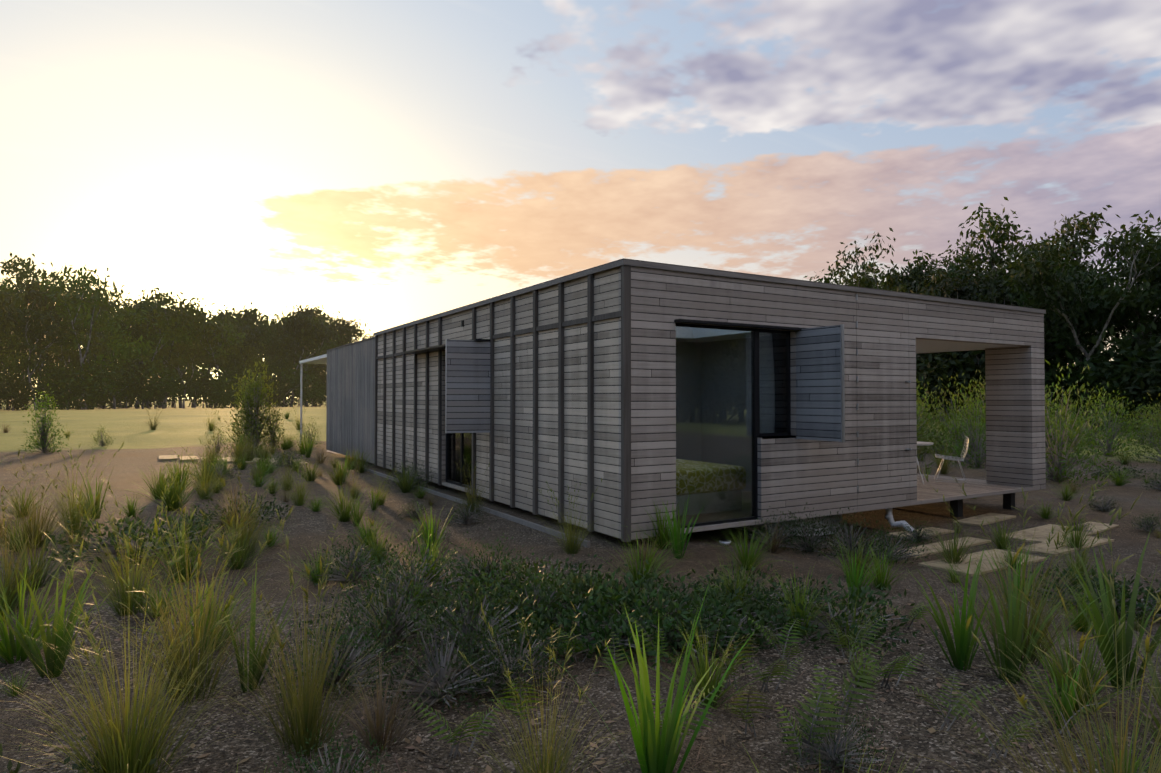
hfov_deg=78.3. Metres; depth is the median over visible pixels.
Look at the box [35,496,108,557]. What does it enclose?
plant
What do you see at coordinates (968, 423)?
scrub plant
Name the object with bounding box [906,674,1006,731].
fern plant
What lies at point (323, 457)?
dead plant
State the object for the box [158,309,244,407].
tree
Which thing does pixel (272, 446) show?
plant
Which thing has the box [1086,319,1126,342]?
tree
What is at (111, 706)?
plant
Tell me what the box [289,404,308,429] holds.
plant
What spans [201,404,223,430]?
plant
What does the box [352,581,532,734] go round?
shrub
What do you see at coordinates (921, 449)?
plant
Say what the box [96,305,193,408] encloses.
tree
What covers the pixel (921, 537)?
shrub
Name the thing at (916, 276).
tree
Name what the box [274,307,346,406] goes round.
tree
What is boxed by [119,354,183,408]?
understorey tree
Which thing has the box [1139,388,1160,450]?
scrub plant
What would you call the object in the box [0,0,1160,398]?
sky
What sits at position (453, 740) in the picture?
fern plant
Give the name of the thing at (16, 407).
understorey tree
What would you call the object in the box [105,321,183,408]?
tree
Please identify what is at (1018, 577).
flax plant
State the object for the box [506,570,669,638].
cover plant
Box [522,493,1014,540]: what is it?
house stumps
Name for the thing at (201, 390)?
understorey tree
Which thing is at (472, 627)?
shrub
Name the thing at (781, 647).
fern plant
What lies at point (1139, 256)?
tree
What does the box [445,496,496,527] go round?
shrub
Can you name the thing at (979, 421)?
scrub plant
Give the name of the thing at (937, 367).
understorey tree
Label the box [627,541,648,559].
dead plant
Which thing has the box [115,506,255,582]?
grass clump
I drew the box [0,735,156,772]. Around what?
cover plant
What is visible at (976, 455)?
scrub plant
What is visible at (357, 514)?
flax plant
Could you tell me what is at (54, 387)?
understorey tree
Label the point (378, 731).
clump
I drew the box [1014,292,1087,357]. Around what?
tree
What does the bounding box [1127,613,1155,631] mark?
plant
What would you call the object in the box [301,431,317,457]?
flax plant
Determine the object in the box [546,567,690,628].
cover plant
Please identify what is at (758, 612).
cover plant
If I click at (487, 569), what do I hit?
shrub
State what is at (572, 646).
fern plant
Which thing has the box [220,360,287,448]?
sapling plant
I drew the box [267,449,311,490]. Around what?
plant
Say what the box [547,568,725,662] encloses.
cover plant
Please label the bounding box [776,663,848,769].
fern plant
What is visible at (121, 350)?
tree
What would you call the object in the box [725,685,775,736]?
fern plant
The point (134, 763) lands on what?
plant
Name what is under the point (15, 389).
understorey tree
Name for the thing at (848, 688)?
fern plant
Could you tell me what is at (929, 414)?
scrub plant
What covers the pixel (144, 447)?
ground
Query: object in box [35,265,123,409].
tree
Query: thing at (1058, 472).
scrub plant
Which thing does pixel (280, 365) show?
tree
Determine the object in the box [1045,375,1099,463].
scrub plant
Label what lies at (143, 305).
tree
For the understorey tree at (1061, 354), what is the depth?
58.38 m
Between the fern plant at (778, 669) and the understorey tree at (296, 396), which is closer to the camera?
the fern plant at (778, 669)
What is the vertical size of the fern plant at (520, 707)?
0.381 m
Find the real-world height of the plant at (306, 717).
1.190 m
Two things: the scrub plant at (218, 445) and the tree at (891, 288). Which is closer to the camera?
the scrub plant at (218, 445)
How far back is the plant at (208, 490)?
11.60 m
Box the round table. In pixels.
[917,441,932,483]
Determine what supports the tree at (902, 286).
on the ground
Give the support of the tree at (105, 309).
on the ground
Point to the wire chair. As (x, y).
(958, 458)
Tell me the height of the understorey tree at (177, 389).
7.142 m
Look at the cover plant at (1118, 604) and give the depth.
6.66 m
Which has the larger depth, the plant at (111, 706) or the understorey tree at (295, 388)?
the understorey tree at (295, 388)
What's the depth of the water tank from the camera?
10.22 m
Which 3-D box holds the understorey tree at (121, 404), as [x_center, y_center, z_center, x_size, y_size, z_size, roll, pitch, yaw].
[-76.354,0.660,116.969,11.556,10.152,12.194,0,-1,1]
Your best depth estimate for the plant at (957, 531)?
10.47 m
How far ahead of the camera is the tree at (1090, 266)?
68.17 m
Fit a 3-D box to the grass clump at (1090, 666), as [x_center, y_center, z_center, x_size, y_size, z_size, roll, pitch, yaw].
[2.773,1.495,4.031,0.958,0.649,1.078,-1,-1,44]
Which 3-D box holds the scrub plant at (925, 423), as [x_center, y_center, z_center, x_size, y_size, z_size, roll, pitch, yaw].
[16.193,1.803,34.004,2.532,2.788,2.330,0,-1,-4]
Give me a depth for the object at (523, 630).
4.89 m
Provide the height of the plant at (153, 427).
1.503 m
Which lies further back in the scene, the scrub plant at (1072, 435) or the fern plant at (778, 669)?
the scrub plant at (1072, 435)
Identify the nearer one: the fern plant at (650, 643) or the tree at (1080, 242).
the fern plant at (650, 643)
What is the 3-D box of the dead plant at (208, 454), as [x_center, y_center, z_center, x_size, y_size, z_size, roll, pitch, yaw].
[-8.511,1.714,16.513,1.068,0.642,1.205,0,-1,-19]
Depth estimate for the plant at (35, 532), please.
8.12 m
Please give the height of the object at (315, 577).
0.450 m
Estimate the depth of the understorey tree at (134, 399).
118.74 m
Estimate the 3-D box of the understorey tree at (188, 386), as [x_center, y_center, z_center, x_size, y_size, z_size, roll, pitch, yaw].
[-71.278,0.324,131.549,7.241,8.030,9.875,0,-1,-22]
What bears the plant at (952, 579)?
on the ground
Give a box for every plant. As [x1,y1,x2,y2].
[0,442,103,548]
[0,481,88,610]
[0,504,31,545]
[0,507,320,772]
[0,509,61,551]
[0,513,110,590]
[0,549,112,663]
[0,550,100,677]
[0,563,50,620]
[0,594,247,772]
[0,669,33,696]
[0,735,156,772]
[1,421,16,432]
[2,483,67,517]
[16,437,126,535]
[18,383,73,452]
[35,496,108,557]
[40,480,302,705]
[44,505,228,573]
[52,472,206,615]
[58,463,117,518]
[59,423,73,437]
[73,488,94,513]
[91,424,114,446]
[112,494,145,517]
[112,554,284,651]
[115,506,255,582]
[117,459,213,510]
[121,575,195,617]
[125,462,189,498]
[143,404,165,429]
[144,509,440,757]
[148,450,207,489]
[161,504,209,536]
[170,436,314,557]
[172,491,295,532]
[174,445,235,499]
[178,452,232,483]
[185,428,233,466]
[187,483,268,532]
[188,539,202,555]
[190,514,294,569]
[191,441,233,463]
[196,453,230,472]
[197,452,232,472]
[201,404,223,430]
[203,427,231,452]
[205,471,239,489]
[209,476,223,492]
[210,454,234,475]
[211,562,304,692]
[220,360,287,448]
[220,417,266,464]
[222,375,269,445]
[227,414,268,459]
[230,432,250,452]
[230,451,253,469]
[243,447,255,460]
[245,455,268,480]
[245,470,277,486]
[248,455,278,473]
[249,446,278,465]
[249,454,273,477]
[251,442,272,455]
[255,433,277,458]
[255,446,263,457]
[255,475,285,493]
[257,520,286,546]
[259,402,286,448]
[265,437,277,454]
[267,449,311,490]
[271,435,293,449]
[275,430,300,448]
[276,489,295,501]
[277,462,314,505]
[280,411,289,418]
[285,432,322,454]
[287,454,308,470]
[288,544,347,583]
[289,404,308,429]
[294,416,320,446]
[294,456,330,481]
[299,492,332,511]
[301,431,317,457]
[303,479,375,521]
[309,445,326,463]
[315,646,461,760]
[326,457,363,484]
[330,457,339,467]
[332,450,356,481]
[335,553,424,639]
[341,467,371,498]
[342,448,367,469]
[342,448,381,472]
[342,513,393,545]
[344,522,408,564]
[346,496,368,525]
[366,485,388,509]
[367,469,396,504]
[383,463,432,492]
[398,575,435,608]
[400,569,552,647]
[406,490,456,549]
[409,699,505,757]
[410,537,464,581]
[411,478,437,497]
[413,520,449,562]
[419,488,439,505]
[435,553,618,624]
[437,598,645,772]
[448,559,618,635]
[450,455,503,511]
[478,573,653,665]
[490,553,611,596]
[492,677,545,733]
[498,577,699,676]
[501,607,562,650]
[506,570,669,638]
[532,579,756,772]
[539,478,601,554]
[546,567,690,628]
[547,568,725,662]
[557,628,604,661]
[564,560,728,649]
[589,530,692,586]
[592,575,769,677]
[598,632,627,689]
[599,567,783,649]
[611,524,683,569]
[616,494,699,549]
[626,616,666,669]
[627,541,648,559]
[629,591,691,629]
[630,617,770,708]
[637,580,809,668]
[648,490,702,558]
[649,604,701,639]
[650,680,725,748]
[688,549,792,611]
[698,561,845,626]
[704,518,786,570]
[709,633,757,689]
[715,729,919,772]
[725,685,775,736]
[731,647,802,692]
[744,514,799,553]
[744,574,937,660]
[744,615,803,663]
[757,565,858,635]
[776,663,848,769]
[809,642,882,723]
[814,594,908,647]
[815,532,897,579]
[826,615,885,661]
[833,535,893,598]
[834,638,895,687]
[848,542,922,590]
[849,643,922,687]
[883,602,935,629]
[905,508,1160,772]
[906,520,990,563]
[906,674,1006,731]
[908,546,995,670]
[916,376,947,445]
[916,379,951,453]
[916,382,942,469]
[916,403,944,441]
[916,409,938,455]
[917,437,925,455]
[918,373,985,453]
[919,467,1155,663]
[923,464,934,474]
[924,439,971,474]
[926,420,953,452]
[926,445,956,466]
[928,541,1109,683]
[933,379,985,468]
[939,375,985,453]
[940,561,972,583]
[941,702,1048,761]
[942,400,985,442]
[949,521,963,533]
[956,370,985,432]
[962,383,985,447]
[972,541,1058,607]
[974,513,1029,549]
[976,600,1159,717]
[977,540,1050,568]
[1011,564,1160,623]
[1020,651,1121,730]
[1026,662,1114,736]
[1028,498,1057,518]
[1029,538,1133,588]
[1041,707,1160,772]
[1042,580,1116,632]
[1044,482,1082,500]
[1045,360,1137,486]
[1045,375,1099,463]
[1046,399,1084,442]
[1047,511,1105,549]
[1048,567,1160,627]
[1050,413,1095,451]
[1050,527,1160,690]
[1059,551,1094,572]
[1063,474,1087,492]
[1068,389,1131,448]
[1069,383,1155,457]
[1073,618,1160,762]
[1085,463,1146,478]
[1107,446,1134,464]
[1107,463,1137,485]
[1116,397,1160,446]
[1118,406,1160,444]
[1123,390,1160,463]
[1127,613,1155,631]
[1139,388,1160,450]
[1151,526,1160,537]
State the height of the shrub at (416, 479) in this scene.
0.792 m
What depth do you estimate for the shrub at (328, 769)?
3.04 m
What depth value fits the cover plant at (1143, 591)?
6.56 m
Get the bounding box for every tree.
[0,253,89,378]
[0,277,71,409]
[0,278,27,293]
[0,285,34,407]
[0,305,63,409]
[0,326,47,379]
[0,368,48,410]
[0,377,40,410]
[1,276,61,408]
[4,356,56,409]
[6,303,82,409]
[8,299,88,409]
[23,361,91,409]
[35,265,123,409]
[35,327,112,409]
[37,330,70,408]
[37,359,120,409]
[41,281,127,408]
[42,300,163,405]
[43,282,113,407]
[66,366,113,409]
[86,299,114,407]
[94,360,140,408]
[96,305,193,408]
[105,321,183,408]
[106,300,157,407]
[109,290,167,404]
[115,297,165,404]
[117,390,145,407]
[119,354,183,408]
[123,362,178,408]
[126,293,163,407]
[134,303,204,407]
[139,286,211,408]
[145,374,187,407]
[152,342,212,408]
[156,336,210,407]
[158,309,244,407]
[166,366,255,408]
[166,371,194,407]
[174,304,252,407]
[176,299,242,406]
[177,368,205,407]
[180,371,220,407]
[183,371,222,407]
[196,340,233,375]
[199,329,269,404]
[203,351,246,407]
[207,303,281,406]
[217,365,274,407]
[231,300,263,359]
[231,322,266,366]
[240,373,290,407]
[254,317,282,363]
[256,331,297,404]
[257,316,293,403]
[258,368,306,406]
[260,355,303,407]
[260,358,299,406]
[264,379,289,407]
[268,306,340,326]
[268,319,325,402]
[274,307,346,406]
[274,363,322,405]
[280,380,315,406]
[281,326,349,406]
[283,311,330,406]
[286,300,356,405]
[296,377,326,406]
[296,398,323,406]
[302,371,326,406]
[303,367,321,406]
[305,345,335,378]
[305,355,325,406]
[307,369,326,405]
[323,317,367,346]
[351,326,373,340]
[804,255,886,287]
[827,227,943,293]
[861,272,900,288]
[873,254,997,297]
[884,276,945,420]
[892,249,990,287]
[914,240,1095,307]
[916,330,1092,407]
[916,337,1052,422]
[916,354,971,420]
[916,355,938,418]
[919,268,1021,413]
[921,263,1022,304]
[930,239,1001,289]
[948,369,1054,418]
[956,197,1079,305]
[963,367,1074,423]
[973,279,1081,368]
[974,262,1009,282]
[992,274,1030,304]
[993,210,1160,428]
[1009,260,1123,416]
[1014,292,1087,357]
[1021,266,1102,352]
[1026,205,1119,415]
[1038,225,1160,368]
[1043,248,1112,423]
[1044,330,1079,414]
[1044,355,1120,424]
[1045,320,1160,432]
[1046,367,1091,423]
[1051,336,1119,415]
[1075,285,1160,350]
[1077,266,1160,430]
[1081,256,1108,286]
[1084,320,1160,423]
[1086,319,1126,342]
[1090,231,1160,420]
[1093,230,1160,428]
[1094,348,1160,429]
[1139,271,1160,313]
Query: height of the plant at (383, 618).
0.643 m
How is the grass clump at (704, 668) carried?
on the ground
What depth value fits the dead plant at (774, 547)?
8.39 m
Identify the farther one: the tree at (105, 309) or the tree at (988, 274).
the tree at (105, 309)
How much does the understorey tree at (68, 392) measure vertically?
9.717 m
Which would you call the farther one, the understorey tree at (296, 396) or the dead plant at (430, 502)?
the understorey tree at (296, 396)
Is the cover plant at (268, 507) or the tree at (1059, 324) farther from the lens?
the tree at (1059, 324)
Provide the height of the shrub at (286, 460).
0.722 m
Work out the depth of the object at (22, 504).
10.08 m
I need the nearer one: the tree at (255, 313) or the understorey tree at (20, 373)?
the understorey tree at (20, 373)
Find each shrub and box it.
[196,454,247,482]
[259,606,412,705]
[261,718,406,772]
[272,445,307,468]
[289,539,466,666]
[300,524,402,590]
[337,520,485,607]
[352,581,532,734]
[383,454,434,490]
[387,561,550,675]
[395,495,435,521]
[411,521,446,542]
[432,526,539,599]
[443,599,571,705]
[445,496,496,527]
[447,600,582,706]
[467,559,586,635]
[739,506,809,552]
[759,503,855,556]
[764,678,905,772]
[805,507,900,562]
[847,515,931,564]
[897,514,940,542]
[1060,516,1099,534]
[1084,491,1125,511]
[1122,509,1160,533]
[1140,470,1160,490]
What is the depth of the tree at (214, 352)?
133.09 m
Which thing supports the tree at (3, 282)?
on the ground
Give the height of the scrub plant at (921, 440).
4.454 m
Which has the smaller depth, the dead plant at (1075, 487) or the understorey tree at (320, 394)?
the dead plant at (1075, 487)
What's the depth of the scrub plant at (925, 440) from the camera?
26.43 m
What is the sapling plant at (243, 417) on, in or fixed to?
on the ground
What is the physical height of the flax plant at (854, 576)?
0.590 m
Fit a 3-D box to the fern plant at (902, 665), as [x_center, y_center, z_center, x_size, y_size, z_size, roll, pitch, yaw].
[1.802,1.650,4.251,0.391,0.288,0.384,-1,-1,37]
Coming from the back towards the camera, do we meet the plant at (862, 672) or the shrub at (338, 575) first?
the shrub at (338, 575)
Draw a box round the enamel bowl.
[719,540,730,545]
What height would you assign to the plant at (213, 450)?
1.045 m
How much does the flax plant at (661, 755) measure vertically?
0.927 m
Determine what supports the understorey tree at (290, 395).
on the ground
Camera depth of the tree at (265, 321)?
147.34 m
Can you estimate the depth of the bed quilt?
9.63 m
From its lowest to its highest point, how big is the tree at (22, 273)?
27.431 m
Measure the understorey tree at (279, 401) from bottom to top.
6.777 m
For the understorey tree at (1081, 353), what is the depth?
56.97 m
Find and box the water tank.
[733,514,842,535]
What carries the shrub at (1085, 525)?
on the ground
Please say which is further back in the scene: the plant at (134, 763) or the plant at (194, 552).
the plant at (194, 552)
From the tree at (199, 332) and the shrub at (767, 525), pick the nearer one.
the shrub at (767, 525)
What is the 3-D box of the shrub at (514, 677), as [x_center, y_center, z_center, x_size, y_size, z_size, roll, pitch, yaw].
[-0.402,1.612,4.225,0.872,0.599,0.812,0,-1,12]
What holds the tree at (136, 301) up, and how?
on the ground
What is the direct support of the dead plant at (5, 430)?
on the ground
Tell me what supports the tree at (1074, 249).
on the ground
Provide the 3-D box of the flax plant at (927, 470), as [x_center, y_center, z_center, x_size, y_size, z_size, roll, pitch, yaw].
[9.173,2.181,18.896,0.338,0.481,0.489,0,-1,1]
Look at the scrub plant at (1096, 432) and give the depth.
34.58 m
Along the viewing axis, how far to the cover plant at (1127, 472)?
19.48 m
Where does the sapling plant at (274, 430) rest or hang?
on the ground
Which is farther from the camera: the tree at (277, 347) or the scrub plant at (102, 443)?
the tree at (277, 347)
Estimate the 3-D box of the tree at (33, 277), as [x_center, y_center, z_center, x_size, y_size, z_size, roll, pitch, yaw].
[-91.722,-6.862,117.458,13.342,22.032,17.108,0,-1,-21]
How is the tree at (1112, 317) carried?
on the ground
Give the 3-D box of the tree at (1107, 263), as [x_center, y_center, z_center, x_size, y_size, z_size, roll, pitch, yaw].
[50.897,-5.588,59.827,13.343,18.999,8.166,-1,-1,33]
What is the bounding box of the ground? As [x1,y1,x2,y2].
[0,399,1160,772]
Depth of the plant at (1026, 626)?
4.73 m
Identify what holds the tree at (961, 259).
on the ground
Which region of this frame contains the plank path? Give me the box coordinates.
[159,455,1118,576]
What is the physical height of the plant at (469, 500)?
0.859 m
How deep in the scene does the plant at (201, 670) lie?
4.14 m
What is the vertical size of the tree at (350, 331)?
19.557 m
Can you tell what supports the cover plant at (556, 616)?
on the ground
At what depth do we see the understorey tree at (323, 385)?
143.34 m
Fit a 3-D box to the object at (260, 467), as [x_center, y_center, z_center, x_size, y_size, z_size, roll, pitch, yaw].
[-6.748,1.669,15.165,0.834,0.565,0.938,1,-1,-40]
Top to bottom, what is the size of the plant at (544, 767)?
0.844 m
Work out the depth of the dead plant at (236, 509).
9.26 m
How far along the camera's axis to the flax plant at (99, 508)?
9.84 m
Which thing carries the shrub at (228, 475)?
on the ground
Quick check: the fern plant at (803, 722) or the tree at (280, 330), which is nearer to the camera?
the fern plant at (803, 722)
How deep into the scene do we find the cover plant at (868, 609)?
5.18 m
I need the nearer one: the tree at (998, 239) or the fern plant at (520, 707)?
the fern plant at (520, 707)
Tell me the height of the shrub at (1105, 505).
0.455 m
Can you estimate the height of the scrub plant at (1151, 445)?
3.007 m
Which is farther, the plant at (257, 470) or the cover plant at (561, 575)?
the plant at (257, 470)
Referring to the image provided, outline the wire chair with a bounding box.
[934,436,968,482]
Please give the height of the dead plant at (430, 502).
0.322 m
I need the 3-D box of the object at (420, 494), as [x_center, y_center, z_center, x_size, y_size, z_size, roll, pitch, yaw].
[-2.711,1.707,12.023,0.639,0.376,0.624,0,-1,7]
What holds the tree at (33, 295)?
on the ground
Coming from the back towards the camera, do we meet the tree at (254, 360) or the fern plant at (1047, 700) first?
the tree at (254, 360)
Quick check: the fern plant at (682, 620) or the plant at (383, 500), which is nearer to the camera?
the fern plant at (682, 620)
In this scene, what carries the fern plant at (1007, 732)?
on the ground
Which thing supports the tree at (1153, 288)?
on the ground
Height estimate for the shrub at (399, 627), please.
0.879 m
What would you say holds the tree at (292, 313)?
on the ground
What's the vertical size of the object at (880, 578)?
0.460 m
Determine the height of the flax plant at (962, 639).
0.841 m
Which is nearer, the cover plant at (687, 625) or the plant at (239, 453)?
the cover plant at (687, 625)
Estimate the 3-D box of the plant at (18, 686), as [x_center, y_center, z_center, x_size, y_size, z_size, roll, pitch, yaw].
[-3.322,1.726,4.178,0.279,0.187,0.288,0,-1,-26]
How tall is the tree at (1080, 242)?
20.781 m
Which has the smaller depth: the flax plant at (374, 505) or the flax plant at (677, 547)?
the flax plant at (677, 547)
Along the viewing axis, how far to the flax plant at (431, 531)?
7.95 m
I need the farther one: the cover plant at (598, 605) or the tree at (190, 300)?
the tree at (190, 300)
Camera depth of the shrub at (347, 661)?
4.29 m
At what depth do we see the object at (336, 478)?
13.73 m
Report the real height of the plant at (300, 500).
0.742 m
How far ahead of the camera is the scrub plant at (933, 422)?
34.27 m
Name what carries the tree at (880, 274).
on the ground
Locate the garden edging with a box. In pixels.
[364,468,590,547]
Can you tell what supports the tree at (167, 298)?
on the ground
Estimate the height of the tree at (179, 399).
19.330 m
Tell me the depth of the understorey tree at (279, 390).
131.46 m
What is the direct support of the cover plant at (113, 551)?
on the ground
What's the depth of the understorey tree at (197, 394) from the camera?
126.60 m
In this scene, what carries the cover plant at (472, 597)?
on the ground
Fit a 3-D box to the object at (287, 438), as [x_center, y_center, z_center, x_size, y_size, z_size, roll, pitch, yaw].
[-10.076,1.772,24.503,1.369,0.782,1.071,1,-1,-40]
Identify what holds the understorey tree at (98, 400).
on the ground
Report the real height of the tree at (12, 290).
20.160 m
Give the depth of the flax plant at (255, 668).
4.27 m
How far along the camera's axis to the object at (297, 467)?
16.58 m
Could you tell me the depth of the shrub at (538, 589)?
5.27 m
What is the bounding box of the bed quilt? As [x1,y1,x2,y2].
[676,459,745,494]
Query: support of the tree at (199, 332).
on the ground
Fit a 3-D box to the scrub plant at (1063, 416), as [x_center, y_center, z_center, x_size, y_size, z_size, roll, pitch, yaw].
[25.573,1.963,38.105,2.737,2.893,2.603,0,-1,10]
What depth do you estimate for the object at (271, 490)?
12.29 m
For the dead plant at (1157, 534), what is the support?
on the ground
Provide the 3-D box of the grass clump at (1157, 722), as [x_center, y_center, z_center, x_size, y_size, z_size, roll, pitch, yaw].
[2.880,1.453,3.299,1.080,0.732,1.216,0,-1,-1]
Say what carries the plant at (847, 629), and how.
on the ground
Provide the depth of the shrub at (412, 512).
9.91 m
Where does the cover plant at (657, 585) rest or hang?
on the ground
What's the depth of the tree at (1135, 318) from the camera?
54.86 m
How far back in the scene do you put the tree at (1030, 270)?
52.26 m
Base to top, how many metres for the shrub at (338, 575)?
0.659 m
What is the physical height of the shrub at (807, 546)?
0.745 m
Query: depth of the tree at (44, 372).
116.95 m
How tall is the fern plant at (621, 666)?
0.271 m
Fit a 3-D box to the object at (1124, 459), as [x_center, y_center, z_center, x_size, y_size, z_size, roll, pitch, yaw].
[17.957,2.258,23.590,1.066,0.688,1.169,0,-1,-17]
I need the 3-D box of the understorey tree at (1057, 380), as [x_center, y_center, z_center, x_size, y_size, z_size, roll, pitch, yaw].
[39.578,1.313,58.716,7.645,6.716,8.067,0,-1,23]
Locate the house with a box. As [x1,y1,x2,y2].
[300,258,1045,541]
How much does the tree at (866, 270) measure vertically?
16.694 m
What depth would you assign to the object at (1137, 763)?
3.19 m
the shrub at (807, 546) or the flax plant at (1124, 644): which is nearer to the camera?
the flax plant at (1124, 644)
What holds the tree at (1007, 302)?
on the ground
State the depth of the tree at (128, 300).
135.15 m
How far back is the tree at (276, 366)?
137.04 m
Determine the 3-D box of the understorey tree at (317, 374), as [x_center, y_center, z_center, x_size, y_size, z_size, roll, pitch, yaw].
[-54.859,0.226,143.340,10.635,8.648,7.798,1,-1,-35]
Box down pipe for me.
[885,508,913,530]
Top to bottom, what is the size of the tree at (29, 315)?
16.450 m
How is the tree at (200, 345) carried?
on the ground
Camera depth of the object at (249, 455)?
19.29 m
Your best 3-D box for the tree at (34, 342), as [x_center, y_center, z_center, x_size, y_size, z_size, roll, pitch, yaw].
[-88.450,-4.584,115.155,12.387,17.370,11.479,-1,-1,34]
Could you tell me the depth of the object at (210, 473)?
13.91 m
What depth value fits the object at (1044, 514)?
11.69 m
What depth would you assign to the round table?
12.91 m
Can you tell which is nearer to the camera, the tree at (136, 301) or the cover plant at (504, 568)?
the cover plant at (504, 568)
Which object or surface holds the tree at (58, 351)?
on the ground
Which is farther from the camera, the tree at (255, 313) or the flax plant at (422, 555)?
the tree at (255, 313)
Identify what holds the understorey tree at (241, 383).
on the ground
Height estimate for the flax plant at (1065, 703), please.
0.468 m
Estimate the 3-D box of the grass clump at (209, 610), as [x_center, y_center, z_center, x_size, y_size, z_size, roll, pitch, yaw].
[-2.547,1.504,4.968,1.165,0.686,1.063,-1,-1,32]
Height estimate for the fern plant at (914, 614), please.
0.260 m
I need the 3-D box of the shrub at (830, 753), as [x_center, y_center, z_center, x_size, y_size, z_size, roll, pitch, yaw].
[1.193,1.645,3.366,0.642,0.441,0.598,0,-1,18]
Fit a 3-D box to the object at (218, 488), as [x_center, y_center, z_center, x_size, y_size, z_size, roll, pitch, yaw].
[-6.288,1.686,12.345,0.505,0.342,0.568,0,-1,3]
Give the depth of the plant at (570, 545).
7.81 m
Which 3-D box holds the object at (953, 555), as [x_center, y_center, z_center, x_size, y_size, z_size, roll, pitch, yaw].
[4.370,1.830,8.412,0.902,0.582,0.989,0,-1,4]
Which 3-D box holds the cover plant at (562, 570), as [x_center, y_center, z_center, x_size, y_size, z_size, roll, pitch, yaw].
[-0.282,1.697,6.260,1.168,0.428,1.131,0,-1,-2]
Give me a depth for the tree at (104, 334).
122.10 m
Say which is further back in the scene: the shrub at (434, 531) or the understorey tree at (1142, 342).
the understorey tree at (1142, 342)
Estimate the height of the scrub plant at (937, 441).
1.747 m
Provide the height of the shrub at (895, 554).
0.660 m
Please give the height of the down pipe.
0.437 m
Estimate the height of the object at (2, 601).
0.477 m
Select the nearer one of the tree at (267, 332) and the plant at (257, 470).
the plant at (257, 470)
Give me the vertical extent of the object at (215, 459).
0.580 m
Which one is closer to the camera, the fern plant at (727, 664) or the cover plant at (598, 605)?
the fern plant at (727, 664)
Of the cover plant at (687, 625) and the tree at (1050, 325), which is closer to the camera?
the cover plant at (687, 625)
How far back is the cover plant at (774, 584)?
5.77 m
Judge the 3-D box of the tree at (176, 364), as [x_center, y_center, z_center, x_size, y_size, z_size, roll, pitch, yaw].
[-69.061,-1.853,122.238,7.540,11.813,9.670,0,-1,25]
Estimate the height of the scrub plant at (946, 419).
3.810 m
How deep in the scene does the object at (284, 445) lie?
23.97 m
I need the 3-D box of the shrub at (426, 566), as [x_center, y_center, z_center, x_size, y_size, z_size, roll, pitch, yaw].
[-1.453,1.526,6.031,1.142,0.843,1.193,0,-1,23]
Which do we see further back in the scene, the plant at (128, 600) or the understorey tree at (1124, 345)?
the understorey tree at (1124, 345)

